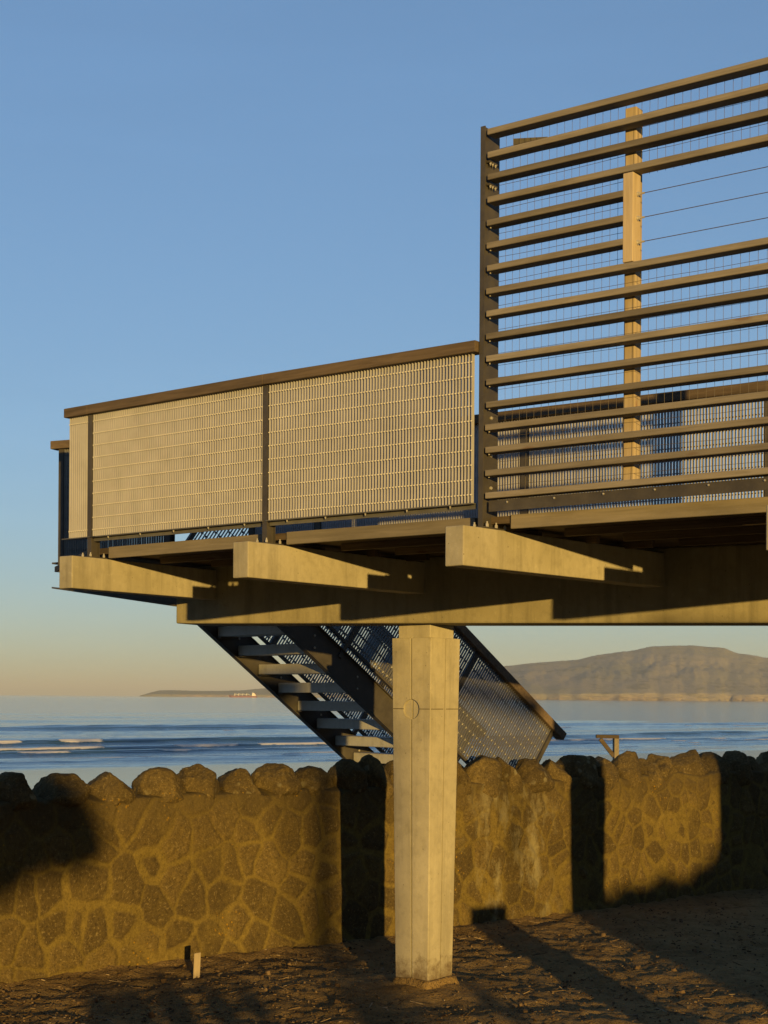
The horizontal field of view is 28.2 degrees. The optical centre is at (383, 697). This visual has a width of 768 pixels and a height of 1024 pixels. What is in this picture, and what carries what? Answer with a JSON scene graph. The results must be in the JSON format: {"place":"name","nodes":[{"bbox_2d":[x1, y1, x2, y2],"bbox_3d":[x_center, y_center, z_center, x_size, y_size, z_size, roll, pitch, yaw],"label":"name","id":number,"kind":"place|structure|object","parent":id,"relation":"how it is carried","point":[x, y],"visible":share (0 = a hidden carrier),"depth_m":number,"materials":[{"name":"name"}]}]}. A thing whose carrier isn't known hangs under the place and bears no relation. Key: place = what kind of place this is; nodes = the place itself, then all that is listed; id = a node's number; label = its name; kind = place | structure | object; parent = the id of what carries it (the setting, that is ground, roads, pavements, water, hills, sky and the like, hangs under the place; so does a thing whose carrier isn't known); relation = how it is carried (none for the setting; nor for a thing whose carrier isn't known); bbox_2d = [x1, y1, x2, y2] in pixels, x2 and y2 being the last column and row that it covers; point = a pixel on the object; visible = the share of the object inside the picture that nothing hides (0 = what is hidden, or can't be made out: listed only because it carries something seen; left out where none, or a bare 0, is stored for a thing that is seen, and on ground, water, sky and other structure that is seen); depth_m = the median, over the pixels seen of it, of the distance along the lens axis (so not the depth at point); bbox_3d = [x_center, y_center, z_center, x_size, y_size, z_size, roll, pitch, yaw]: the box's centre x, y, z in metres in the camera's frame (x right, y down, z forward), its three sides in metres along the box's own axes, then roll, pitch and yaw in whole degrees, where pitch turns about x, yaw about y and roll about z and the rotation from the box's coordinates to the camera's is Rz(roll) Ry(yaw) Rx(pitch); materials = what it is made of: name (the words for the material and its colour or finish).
{"place":"outdoors","nodes":[
{"label":"outdoors","id":0,"kind":"place"},
{"bbox_2d":[140,686,386,697],"bbox_3d":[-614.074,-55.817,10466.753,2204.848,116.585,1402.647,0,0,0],"label":"headland","id":1,"kind":"structure","parent":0,"point":[263,692],"depth_m":9953.04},
{"bbox_2d":[0,888,767,1023],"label":"ground","id":2,"kind":"structure","parent":0,"point":[387,990],"depth_m":11.87,"materials":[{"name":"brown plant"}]},
{"bbox_2d":[193,952,200,978],"bbox_3d":[-1.440,2.071,11.751,0.059,0.223,0.031,0,0,-14],"label":"wooden stake","id":3,"kind":"object","parent":2,"relation":"on","point":[196,965],"visible":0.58,"depth_m":11.74,"materials":[{"name":"beige wood"}]},
{"bbox_2d":[0,749,767,983],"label":"stone wall","id":4,"kind":"structure","parent":2,"relation":"on","point":[149,867],"depth_m":13.21,"materials":[{"name":"brown stone"}]},
{"bbox_2d":[392,624,459,989],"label":"concrete column","id":5,"kind":"structure","parent":2,"relation":"on","point":[425,662],"depth_m":11.52,"materials":[{"name":"beige concrete"}]},
{"bbox_2d":[52,497,767,625],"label":"elevated walkway","id":6,"kind":"structure","parent":5,"relation":"on","point":[701,563],"depth_m":10.51,"materials":[{"name":"concrete"}]},
{"bbox_2d":[50,440,174,571],"bbox_3d":[-2.248,-1.596,12.620,1.160,1.098,0.114,0,0,24],"label":"walkway railing","id":7,"kind":"object","parent":6,"relation":"on","point":[76,547],"visible":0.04,"depth_m":12.78,"materials":[{"name":"brown metal"}]},
{"bbox_2d":[62,340,478,558],"bbox_3d":[-0.913,-1.574,10.267,3.745,1.124,0.174,0,0,39],"label":"walkway railing","id":8,"kind":"object","parent":6,"relation":"on","point":[360,438],"visible":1,"depth_m":10.04,"materials":[{"name":"grey metal"}]},
{"bbox_2d":[248,380,767,534],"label":"walkway railing","id":9,"kind":"object","parent":6,"relation":"on","point":[552,478],"visible":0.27,"depth_m":10.92,"materials":[{"name":"metal"}]},
{"bbox_2d":[473,57,767,530],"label":"slatted screen","id":10,"kind":"object","parent":6,"relation":"on","point":[634,265],"visible":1,"depth_m":8.63,"materials":[{"name":"brown paint"}]},
{"bbox_2d":[0,695,767,769],"bbox_3d":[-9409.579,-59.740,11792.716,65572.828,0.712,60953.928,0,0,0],"label":"sea","id":11,"kind":"structure","parent":0,"point":[51,731],"depth_m":206.84,"materials":[{"name":"liquid"}]},
{"bbox_2d":[229,693,256,697],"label":"cargo ship","id":12,"kind":"object","parent":11,"relation":"on","point":[246,695],"visible":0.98,"depth_m":6992.22,"materials":[{"name":"paint"}]},
{"bbox_2d":[0,750,767,789],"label":"beach","id":13,"kind":"structure","parent":0,"point":[127,776],"depth_m":95.99,"materials":[{"name":"grey sand"}]},
{"bbox_2d":[185,528,566,767],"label":"staircase","id":14,"kind":"structure","parent":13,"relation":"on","point":[326,653],"depth_m":14.95,"materials":[{"name":"grey metal"}]},
{"bbox_2d":[596,735,618,759],"bbox_3d":[2.712,1.706,18.600,0.278,2.505,0.075,0,0,0],"label":"braced timber post","id":15,"kind":"object","parent":13,"relation":"on","point":[614,753],"visible":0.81,"depth_m":18.57,"materials":[{"name":"brown wood"}]},
{"bbox_2d":[0,0,767,695],"label":"sky","id":16,"kind":"structure","parent":0,"point":[193,192],"materials":[{"name":"blue"}]},
{"bbox_2d":[386,645,767,700],"bbox_3d":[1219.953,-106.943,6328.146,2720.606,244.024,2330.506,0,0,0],"label":"hills","id":17,"kind":"structure","parent":0,"point":[679,673],"depth_m":5661.91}
]}

